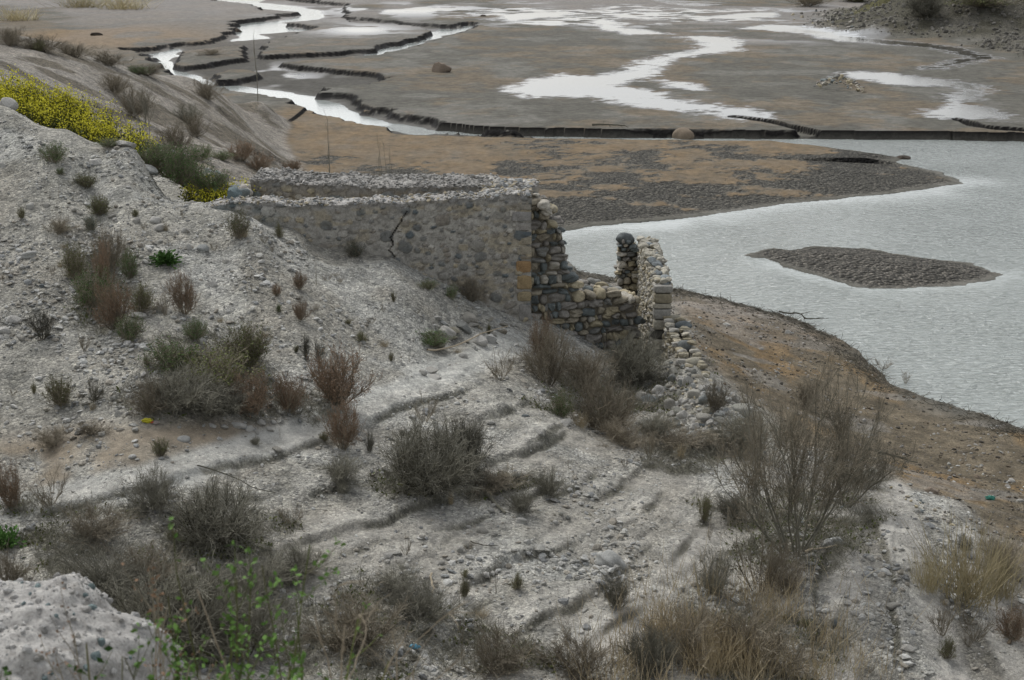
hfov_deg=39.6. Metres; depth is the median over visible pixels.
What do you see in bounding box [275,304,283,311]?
green shrub
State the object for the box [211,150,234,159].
green shrub
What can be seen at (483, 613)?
dry grass tuft
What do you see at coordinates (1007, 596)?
reed clump
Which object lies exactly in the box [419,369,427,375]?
rock
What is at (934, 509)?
pebbles
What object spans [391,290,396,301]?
olive shrub
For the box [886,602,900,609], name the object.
rock
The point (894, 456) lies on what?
fallen branch
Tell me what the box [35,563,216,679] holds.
seed stalks
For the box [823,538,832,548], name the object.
rock
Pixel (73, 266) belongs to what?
olive shrub
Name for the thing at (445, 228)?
ruined building
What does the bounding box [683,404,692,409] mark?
rock
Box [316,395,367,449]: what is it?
rust shrub
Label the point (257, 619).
dry shrub
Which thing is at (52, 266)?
bare shrub
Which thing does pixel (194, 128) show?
dry shrub
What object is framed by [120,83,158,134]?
bare tree
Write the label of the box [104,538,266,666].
dry shrub
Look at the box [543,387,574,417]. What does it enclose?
green shrub
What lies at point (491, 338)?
rock
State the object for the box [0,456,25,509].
rust shrub
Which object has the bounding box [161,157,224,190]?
green shrub
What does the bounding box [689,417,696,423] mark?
rock
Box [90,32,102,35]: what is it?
driftwood
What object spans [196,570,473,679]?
twisted branches
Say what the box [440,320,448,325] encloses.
rock
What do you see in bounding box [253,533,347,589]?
dry shrub
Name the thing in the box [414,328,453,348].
green shrub
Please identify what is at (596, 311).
cobble wall
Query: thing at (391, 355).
olive shrub
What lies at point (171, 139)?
dry shrub
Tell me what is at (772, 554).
bare shrub
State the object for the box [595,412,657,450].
dry shrub
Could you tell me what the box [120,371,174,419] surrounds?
dry shrub
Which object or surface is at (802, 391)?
dry shrub
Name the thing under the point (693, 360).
rock
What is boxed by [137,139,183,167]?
green shrub
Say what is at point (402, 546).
bare shrub
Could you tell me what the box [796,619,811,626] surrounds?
olive shrub
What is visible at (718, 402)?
dry shrub
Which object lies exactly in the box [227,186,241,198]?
rock
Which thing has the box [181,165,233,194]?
green shrub
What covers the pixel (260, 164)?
rust shrub
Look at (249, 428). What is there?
rock
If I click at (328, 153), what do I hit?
bare sapling
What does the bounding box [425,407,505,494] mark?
dry shrub
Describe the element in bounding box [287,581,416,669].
dry shrub
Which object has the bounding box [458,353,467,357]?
rock
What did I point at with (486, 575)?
rock
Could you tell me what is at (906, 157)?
rock
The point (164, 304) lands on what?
bare shrub
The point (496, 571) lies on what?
thin stalks
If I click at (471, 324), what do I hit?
rock
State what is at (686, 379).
rock
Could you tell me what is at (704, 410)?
rock
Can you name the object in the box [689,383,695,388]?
rock
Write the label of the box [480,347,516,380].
bare shrub
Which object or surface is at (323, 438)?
olive shrub
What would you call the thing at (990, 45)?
rubble
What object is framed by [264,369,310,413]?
rust shrub
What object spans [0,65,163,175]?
wildflowers
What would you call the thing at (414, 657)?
dry shrub
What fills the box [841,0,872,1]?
olive shrub
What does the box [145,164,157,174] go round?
rock
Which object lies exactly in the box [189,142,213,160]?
green shrub
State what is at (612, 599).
dry shrub
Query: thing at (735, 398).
rock
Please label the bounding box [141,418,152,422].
plastic bag
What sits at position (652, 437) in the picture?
bare shrub
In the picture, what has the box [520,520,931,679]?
golden grass
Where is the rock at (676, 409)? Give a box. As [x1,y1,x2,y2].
[671,406,681,415]
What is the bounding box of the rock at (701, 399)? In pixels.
[698,395,709,404]
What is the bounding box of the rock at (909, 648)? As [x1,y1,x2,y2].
[900,644,915,652]
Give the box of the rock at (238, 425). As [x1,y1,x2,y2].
[233,422,246,428]
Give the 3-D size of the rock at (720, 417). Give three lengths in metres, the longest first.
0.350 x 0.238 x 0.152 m
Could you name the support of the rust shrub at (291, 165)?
on the ground at (666, 68)
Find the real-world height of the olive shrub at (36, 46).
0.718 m
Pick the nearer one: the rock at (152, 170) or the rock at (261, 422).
the rock at (261, 422)
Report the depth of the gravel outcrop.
10.05 m
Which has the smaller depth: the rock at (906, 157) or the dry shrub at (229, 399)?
the dry shrub at (229, 399)
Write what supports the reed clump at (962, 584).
on the ground at (666, 68)
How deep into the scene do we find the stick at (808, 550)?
22.94 m
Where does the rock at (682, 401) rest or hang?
on the ground at (666, 68)
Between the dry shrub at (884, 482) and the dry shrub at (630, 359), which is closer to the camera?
the dry shrub at (884, 482)
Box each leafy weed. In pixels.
[0,524,26,549]
[148,249,183,268]
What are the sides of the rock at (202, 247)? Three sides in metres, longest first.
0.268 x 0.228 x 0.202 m
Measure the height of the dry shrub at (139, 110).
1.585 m
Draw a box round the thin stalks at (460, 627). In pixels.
[456,585,464,656]
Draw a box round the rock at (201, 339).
[198,337,205,344]
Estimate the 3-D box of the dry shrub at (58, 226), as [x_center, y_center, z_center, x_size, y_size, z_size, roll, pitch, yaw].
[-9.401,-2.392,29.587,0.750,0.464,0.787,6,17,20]
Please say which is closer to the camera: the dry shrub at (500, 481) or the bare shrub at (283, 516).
the bare shrub at (283, 516)
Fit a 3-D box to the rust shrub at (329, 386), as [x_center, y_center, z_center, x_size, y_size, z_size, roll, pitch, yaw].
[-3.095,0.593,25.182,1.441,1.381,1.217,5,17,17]
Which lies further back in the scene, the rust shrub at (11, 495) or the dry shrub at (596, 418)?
the dry shrub at (596, 418)
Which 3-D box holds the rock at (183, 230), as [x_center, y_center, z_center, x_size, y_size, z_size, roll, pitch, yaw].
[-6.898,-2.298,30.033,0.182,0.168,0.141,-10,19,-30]
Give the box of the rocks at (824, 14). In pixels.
[791,7,866,27]
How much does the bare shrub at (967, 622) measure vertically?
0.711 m
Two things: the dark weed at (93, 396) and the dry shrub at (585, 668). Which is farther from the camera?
the dark weed at (93, 396)
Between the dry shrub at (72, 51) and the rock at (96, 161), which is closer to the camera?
the rock at (96, 161)
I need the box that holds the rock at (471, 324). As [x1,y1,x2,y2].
[469,322,478,326]
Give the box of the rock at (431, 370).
[426,366,438,373]
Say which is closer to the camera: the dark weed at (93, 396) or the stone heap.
the dark weed at (93, 396)
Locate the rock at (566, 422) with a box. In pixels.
[559,418,571,426]
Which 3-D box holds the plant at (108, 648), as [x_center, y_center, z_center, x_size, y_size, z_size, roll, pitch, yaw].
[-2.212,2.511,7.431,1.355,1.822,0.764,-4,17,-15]
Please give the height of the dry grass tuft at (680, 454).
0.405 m
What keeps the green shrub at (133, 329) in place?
on the ground at (666, 68)
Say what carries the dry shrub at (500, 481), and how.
on the ground at (666, 68)
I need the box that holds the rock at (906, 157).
[897,155,910,159]
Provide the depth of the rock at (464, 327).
31.01 m
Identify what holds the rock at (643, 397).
on the ground at (666, 68)
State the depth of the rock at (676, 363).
32.09 m
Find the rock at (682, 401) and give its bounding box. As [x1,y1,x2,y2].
[678,398,687,405]
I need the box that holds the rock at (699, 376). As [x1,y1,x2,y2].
[691,374,703,379]
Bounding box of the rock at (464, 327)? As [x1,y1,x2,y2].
[456,322,471,333]
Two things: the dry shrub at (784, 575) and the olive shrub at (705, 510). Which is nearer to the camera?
the dry shrub at (784, 575)
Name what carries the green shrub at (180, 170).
on the ground at (666, 68)
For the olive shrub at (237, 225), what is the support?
on the ground at (666, 68)
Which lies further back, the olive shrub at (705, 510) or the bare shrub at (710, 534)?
the olive shrub at (705, 510)
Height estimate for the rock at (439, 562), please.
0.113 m
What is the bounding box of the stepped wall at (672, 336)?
[662,316,715,384]
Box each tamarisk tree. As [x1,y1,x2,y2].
[699,345,898,557]
[737,401,822,467]
[812,389,920,507]
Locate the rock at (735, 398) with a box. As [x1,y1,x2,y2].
[730,393,739,402]
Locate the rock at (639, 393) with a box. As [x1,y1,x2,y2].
[635,391,646,400]
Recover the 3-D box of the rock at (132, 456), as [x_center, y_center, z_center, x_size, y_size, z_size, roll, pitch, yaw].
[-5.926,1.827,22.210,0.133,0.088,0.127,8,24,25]
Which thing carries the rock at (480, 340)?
on the ground at (666, 68)
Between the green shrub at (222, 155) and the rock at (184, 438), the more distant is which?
the green shrub at (222, 155)
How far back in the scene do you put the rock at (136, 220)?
30.20 m
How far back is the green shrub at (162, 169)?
35.10 m
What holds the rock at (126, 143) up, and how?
on the ground at (666, 68)
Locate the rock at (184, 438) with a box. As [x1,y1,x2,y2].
[177,435,190,442]
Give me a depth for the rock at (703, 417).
28.82 m
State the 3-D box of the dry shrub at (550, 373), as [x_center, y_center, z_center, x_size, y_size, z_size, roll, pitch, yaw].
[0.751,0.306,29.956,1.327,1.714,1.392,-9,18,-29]
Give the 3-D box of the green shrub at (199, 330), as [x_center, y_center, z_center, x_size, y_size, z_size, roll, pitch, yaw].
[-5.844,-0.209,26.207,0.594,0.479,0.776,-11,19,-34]
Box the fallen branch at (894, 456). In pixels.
[869,448,917,462]
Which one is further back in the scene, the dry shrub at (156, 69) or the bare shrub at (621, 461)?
the dry shrub at (156, 69)
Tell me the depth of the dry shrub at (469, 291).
32.47 m
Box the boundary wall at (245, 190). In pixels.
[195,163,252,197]
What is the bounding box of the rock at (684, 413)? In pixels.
[676,410,687,418]
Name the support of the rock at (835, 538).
on the ground at (666, 68)
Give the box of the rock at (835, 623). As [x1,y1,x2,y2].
[830,619,837,627]
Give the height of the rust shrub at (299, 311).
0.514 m
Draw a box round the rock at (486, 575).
[484,572,489,577]
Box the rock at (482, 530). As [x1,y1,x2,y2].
[477,527,488,533]
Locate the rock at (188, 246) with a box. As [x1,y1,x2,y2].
[186,243,191,249]
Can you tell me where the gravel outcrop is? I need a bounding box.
[0,572,183,679]
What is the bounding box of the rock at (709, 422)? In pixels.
[706,420,713,425]
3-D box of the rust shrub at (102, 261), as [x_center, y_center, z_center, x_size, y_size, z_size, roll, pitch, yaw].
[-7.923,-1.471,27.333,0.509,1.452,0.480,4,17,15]
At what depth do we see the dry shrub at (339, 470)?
22.99 m
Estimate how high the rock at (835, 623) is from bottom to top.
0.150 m
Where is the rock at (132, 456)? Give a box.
[128,454,136,458]
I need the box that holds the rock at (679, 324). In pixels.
[675,321,691,328]
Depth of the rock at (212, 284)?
28.32 m
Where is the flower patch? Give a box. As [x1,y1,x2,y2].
[177,174,260,202]
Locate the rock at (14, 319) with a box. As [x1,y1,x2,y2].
[5,315,21,323]
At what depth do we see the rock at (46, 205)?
30.36 m
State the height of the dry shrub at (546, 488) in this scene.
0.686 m
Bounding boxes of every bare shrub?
[21,461,68,507]
[48,264,56,273]
[75,329,91,351]
[154,281,171,315]
[275,500,305,524]
[399,532,412,554]
[412,388,438,420]
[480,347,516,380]
[620,454,628,466]
[639,423,657,457]
[706,520,712,539]
[729,503,795,594]
[872,356,896,368]
[900,371,911,382]
[925,595,961,635]
[958,605,1001,641]
[958,623,978,647]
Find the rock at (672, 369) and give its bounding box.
[668,367,677,373]
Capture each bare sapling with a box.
[253,35,257,100]
[325,114,329,172]
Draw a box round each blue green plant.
[82,215,103,231]
[345,239,365,257]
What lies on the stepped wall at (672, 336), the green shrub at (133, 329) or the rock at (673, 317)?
the rock at (673, 317)
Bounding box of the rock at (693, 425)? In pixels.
[690,423,699,429]
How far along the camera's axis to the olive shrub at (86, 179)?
31.52 m
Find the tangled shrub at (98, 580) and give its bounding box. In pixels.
[50,536,164,609]
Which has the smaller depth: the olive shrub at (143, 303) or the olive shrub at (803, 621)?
the olive shrub at (803, 621)
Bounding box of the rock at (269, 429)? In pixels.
[266,426,273,431]
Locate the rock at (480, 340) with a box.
[471,334,487,346]
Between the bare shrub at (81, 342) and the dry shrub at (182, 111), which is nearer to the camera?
the bare shrub at (81, 342)
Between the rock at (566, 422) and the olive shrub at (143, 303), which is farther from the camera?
the rock at (566, 422)
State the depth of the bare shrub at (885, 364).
40.62 m
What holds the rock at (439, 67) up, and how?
on the ground at (666, 68)
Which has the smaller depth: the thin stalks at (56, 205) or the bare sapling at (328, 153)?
the thin stalks at (56, 205)
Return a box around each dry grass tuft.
[377,338,388,346]
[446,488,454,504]
[473,603,491,620]
[571,410,588,428]
[673,442,687,459]
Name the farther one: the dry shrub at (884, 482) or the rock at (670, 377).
the rock at (670, 377)
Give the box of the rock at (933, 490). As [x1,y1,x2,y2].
[925,486,938,493]
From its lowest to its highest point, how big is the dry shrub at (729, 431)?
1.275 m
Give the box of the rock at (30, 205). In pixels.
[26,202,33,208]
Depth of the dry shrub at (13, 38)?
57.49 m
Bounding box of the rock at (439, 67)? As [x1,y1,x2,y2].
[432,62,451,72]
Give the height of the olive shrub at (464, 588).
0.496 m
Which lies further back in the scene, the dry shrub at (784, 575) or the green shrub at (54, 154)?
the green shrub at (54, 154)
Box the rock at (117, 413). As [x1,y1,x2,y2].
[114,410,121,416]
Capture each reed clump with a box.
[0,6,45,20]
[36,0,128,7]
[79,0,156,9]
[901,504,1023,622]
[902,539,955,596]
[961,532,1023,602]
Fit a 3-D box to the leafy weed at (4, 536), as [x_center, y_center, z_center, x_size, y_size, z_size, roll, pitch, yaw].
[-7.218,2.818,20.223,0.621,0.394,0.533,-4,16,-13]
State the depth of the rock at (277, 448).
23.46 m
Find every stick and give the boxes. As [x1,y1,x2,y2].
[197,465,274,492]
[427,326,507,350]
[485,492,505,513]
[804,545,836,551]
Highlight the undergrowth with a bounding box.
[0,227,902,679]
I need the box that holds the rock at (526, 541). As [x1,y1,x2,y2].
[523,539,530,543]
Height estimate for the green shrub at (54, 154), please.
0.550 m
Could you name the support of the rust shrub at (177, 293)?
on the ground at (666, 68)
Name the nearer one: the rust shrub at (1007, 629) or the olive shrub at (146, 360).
the rust shrub at (1007, 629)
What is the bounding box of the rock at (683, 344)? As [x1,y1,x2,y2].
[677,340,690,351]
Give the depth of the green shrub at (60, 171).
31.51 m
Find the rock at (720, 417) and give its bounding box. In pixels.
[715,416,728,425]
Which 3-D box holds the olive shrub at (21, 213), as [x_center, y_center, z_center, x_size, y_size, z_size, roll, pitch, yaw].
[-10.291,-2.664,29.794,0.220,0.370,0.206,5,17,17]
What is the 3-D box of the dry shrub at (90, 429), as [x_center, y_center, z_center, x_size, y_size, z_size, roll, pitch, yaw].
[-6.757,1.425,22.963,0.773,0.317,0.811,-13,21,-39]
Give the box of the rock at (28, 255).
[21,251,36,258]
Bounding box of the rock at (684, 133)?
[672,127,693,139]
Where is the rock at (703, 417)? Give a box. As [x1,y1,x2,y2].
[696,413,711,422]
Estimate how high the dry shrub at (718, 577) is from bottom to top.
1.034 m
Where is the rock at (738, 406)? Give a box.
[730,403,751,417]
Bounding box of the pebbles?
[890,486,980,531]
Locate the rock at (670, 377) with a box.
[667,375,676,381]
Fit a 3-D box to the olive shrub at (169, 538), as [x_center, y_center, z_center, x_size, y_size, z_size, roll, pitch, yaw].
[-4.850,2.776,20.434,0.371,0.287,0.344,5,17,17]
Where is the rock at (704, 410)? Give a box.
[702,407,713,413]
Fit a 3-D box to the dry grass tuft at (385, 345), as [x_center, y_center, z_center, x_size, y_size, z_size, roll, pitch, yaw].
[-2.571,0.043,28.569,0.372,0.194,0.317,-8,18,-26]
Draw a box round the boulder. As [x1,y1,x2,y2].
[616,232,634,244]
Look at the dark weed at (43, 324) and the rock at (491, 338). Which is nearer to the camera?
the dark weed at (43, 324)
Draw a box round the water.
[149,0,1023,428]
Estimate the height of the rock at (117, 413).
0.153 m
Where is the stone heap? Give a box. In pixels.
[813,73,865,92]
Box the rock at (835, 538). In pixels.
[829,536,842,544]
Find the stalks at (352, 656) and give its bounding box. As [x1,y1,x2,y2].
[291,601,388,679]
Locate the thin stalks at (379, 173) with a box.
[377,137,392,175]
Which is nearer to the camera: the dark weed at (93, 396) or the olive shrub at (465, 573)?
the olive shrub at (465, 573)
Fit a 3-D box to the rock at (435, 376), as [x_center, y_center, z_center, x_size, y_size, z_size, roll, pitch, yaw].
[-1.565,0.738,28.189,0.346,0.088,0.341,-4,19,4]
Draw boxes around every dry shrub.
[0,25,26,46]
[0,537,41,581]
[13,32,75,53]
[33,423,74,452]
[39,216,80,237]
[54,498,145,553]
[57,41,104,58]
[68,417,118,442]
[82,221,139,268]
[88,49,135,66]
[91,72,136,98]
[101,537,195,593]
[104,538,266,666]
[110,82,160,119]
[114,459,192,521]
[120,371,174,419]
[123,62,168,76]
[136,360,228,418]
[154,121,198,151]
[155,463,275,558]
[169,100,206,123]
[176,111,212,138]
[183,553,317,671]
[189,374,255,425]
[190,76,226,99]
[193,47,229,55]
[200,537,303,608]
[249,436,261,444]
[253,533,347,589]
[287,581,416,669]
[311,448,375,497]
[335,477,350,493]
[361,558,435,596]
[364,429,374,451]
[367,408,492,506]
[380,570,477,635]
[408,652,419,662]
[421,626,434,637]
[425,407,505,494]
[450,276,490,303]
[452,616,547,679]
[464,458,533,498]
[500,485,542,516]
[511,316,580,390]
[522,614,629,679]
[532,464,566,499]
[552,365,663,436]
[561,345,623,391]
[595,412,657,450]
[598,325,674,387]
[598,566,635,608]
[613,606,686,679]
[625,408,688,444]
[635,590,726,671]
[641,419,725,454]
[683,543,740,599]
[689,405,794,466]
[696,588,832,679]
[700,374,736,412]
[706,491,754,522]
[743,538,822,600]
[785,0,836,7]
[785,378,823,409]
[821,462,896,493]
[897,0,953,18]
[957,531,978,550]
[974,532,1023,580]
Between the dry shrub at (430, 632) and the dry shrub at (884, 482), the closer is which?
the dry shrub at (430, 632)
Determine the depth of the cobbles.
22.57 m
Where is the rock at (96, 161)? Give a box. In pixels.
[88,158,101,165]
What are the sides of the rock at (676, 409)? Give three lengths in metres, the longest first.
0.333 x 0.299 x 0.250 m
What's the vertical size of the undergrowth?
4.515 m
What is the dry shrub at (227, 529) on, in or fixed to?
on the ground at (666, 68)
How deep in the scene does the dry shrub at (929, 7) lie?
164.84 m
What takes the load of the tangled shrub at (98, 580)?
on the ground at (666, 68)
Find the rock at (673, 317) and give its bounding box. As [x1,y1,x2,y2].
[670,314,679,322]
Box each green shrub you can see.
[37,140,71,162]
[55,167,65,174]
[69,261,120,310]
[93,137,120,147]
[111,311,149,342]
[114,247,140,279]
[126,64,154,74]
[132,333,205,373]
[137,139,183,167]
[142,136,217,178]
[158,147,200,184]
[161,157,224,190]
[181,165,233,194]
[181,315,211,340]
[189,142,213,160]
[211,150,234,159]
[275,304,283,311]
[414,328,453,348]
[416,278,440,290]
[445,282,458,299]
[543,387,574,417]
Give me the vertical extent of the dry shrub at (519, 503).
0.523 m
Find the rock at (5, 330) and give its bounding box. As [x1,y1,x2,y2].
[0,326,10,333]
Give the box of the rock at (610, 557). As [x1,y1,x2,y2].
[595,550,626,569]
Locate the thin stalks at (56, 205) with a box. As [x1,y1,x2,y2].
[53,184,61,233]
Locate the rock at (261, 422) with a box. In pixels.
[257,419,265,425]
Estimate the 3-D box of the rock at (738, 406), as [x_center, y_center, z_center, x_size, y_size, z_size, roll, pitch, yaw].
[4.845,1.518,30.450,0.533,0.237,0.416,-2,16,-3]
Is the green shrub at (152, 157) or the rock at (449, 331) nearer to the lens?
the rock at (449, 331)
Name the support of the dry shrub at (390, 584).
on the ground at (666, 68)
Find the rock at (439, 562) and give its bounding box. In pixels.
[434,560,444,564]
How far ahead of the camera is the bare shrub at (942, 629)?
21.01 m
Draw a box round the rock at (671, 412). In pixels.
[667,410,674,416]
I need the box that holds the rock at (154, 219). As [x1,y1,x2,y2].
[149,216,160,223]
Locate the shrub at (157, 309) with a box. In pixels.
[152,304,162,312]
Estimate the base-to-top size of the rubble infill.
0.831 m
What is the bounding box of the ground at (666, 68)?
[0,0,1023,679]
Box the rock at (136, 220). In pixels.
[132,217,140,222]
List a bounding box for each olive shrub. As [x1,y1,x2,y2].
[15,206,25,217]
[29,39,45,51]
[30,382,37,393]
[39,370,77,411]
[57,238,90,280]
[71,172,103,189]
[85,191,113,215]
[118,282,159,313]
[130,208,138,216]
[143,352,150,364]
[147,437,169,456]
[160,528,182,541]
[169,339,273,392]
[208,313,273,368]
[221,208,250,238]
[273,220,286,238]
[318,430,331,442]
[354,330,366,340]
[388,352,394,361]
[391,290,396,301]
[457,576,471,597]
[460,568,468,577]
[485,324,492,333]
[506,571,526,589]
[695,494,711,524]
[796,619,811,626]
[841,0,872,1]
[934,631,958,661]
[945,0,1023,8]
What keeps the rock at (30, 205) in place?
on the ground at (666, 68)
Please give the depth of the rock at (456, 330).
30.80 m
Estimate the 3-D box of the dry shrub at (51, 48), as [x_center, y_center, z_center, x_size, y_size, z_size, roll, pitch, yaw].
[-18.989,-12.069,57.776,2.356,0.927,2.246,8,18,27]
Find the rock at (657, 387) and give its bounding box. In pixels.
[651,385,666,394]
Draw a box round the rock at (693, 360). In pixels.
[684,357,699,364]
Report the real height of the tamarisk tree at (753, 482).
3.879 m
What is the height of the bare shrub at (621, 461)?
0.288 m
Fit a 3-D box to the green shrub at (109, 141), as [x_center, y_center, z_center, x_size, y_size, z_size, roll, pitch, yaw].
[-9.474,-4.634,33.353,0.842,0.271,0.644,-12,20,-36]
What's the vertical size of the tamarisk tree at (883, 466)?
2.310 m
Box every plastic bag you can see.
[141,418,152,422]
[409,644,420,648]
[984,495,995,499]
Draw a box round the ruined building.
[208,167,557,326]
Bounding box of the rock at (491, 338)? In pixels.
[485,334,496,343]
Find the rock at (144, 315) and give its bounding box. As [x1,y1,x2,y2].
[131,312,146,318]
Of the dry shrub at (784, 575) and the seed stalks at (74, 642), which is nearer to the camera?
the seed stalks at (74, 642)
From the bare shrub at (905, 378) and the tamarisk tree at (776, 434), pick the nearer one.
the tamarisk tree at (776, 434)
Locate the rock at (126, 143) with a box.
[115,140,135,148]
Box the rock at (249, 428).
[245,425,254,431]
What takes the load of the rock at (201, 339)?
on the ground at (666, 68)
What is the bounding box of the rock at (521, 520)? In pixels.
[515,518,526,523]
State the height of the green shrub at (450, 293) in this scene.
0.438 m
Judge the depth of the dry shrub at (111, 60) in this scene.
63.63 m
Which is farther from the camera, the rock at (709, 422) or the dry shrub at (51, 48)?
the dry shrub at (51, 48)
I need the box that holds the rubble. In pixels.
[800,0,1023,55]
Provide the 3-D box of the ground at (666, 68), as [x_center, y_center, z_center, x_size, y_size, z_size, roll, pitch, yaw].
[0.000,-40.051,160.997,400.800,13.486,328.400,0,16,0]
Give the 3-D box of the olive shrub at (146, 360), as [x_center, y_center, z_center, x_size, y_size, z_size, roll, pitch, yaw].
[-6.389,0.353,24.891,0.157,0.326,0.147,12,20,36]
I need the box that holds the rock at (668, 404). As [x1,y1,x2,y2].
[664,398,674,409]
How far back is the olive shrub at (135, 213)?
30.42 m
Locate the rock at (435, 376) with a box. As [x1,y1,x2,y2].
[429,374,441,379]
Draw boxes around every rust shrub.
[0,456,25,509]
[86,272,138,329]
[87,226,115,290]
[161,264,200,314]
[216,362,274,416]
[221,136,254,160]
[246,150,274,169]
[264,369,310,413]
[271,282,281,296]
[279,158,306,170]
[288,299,311,319]
[290,269,308,289]
[300,337,383,406]
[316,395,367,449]
[526,310,558,363]
[992,603,1023,642]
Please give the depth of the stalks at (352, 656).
7.53 m
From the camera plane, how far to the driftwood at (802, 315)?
45.22 m
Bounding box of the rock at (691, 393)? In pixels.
[687,389,699,398]
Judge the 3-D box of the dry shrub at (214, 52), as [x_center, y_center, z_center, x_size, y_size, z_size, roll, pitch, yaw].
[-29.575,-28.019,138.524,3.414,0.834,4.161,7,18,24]
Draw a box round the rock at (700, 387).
[697,385,705,391]
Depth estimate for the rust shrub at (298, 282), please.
29.03 m
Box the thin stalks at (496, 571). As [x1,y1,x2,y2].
[493,546,498,592]
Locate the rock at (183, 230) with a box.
[181,227,189,232]
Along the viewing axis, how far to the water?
55.78 m
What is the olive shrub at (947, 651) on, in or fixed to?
on the ground at (666, 68)
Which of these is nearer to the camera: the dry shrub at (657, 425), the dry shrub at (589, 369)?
the dry shrub at (657, 425)
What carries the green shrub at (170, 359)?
on the ground at (666, 68)
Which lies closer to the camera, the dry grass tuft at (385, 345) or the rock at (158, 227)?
the dry grass tuft at (385, 345)
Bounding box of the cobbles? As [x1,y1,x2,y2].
[788,491,842,581]
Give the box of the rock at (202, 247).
[197,244,208,251]
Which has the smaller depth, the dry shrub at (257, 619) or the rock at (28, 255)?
the dry shrub at (257, 619)
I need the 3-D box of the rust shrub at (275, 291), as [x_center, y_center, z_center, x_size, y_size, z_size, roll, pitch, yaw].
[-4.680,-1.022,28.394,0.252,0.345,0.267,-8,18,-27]
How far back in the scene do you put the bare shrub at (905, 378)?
39.38 m
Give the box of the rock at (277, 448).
[272,446,282,451]
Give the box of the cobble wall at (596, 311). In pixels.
[531,196,645,353]
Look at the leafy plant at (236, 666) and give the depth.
7.40 m
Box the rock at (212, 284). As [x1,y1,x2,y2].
[206,281,217,286]
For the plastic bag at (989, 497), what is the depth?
27.97 m
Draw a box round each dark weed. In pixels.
[21,306,59,339]
[78,375,108,404]
[296,328,310,360]
[309,338,325,358]
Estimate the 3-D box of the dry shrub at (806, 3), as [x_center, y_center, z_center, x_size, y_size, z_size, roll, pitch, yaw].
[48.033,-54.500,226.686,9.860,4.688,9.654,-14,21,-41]
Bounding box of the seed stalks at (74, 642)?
[50,581,205,679]
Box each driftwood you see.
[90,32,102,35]
[592,121,626,126]
[779,311,827,319]
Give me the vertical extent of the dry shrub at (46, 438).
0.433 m
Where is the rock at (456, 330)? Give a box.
[450,327,459,333]
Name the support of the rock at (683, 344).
on the stepped wall at (672, 336)
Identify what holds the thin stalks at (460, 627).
on the ground at (666, 68)
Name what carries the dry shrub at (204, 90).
on the ground at (666, 68)
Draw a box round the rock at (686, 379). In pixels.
[682,376,693,385]
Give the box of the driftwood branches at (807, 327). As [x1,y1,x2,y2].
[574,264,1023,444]
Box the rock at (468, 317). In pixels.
[463,312,478,326]
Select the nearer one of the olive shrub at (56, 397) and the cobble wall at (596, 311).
the olive shrub at (56, 397)
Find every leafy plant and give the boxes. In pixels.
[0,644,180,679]
[124,517,346,679]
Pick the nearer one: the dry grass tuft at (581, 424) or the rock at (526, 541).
the rock at (526, 541)
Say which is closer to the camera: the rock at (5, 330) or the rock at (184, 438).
the rock at (184, 438)
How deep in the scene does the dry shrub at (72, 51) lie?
60.65 m
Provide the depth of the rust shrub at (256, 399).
24.11 m
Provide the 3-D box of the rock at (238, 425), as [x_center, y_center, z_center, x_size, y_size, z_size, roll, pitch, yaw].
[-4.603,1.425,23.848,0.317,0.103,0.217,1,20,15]
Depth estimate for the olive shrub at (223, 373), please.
24.42 m
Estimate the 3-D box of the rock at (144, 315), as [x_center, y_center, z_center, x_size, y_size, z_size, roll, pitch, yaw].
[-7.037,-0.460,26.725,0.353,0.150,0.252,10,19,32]
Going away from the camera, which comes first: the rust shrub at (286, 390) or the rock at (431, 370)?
the rust shrub at (286, 390)
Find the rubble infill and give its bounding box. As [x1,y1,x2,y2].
[641,361,748,445]
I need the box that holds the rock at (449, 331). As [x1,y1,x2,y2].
[439,325,455,339]
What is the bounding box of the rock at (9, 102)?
[0,97,17,109]
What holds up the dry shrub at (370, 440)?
on the ground at (666, 68)
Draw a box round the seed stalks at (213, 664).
[199,655,243,679]
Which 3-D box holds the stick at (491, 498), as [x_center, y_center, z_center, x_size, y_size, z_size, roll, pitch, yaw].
[-0.270,2.684,23.460,0.063,0.121,0.727,-8,18,-25]
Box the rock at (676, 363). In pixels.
[674,359,685,365]
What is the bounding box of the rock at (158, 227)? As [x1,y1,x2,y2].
[153,224,166,230]
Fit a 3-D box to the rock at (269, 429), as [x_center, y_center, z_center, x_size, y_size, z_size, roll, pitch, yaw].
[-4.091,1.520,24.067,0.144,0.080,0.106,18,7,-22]
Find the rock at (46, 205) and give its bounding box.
[43,202,49,207]
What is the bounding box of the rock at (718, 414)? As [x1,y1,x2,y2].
[714,412,723,417]
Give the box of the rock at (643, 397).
[641,394,658,402]
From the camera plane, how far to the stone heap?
108.88 m
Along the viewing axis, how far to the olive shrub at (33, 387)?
24.46 m
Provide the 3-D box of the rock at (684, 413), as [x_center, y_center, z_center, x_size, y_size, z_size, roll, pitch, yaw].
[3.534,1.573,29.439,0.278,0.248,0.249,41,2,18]
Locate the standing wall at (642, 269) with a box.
[614,236,672,359]
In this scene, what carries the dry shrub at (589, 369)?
on the ground at (666, 68)
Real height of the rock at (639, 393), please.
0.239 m
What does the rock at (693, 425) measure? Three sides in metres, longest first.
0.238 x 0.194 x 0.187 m
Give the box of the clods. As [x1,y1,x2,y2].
[671,291,1023,672]
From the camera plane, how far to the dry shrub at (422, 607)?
19.58 m
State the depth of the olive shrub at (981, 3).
163.57 m

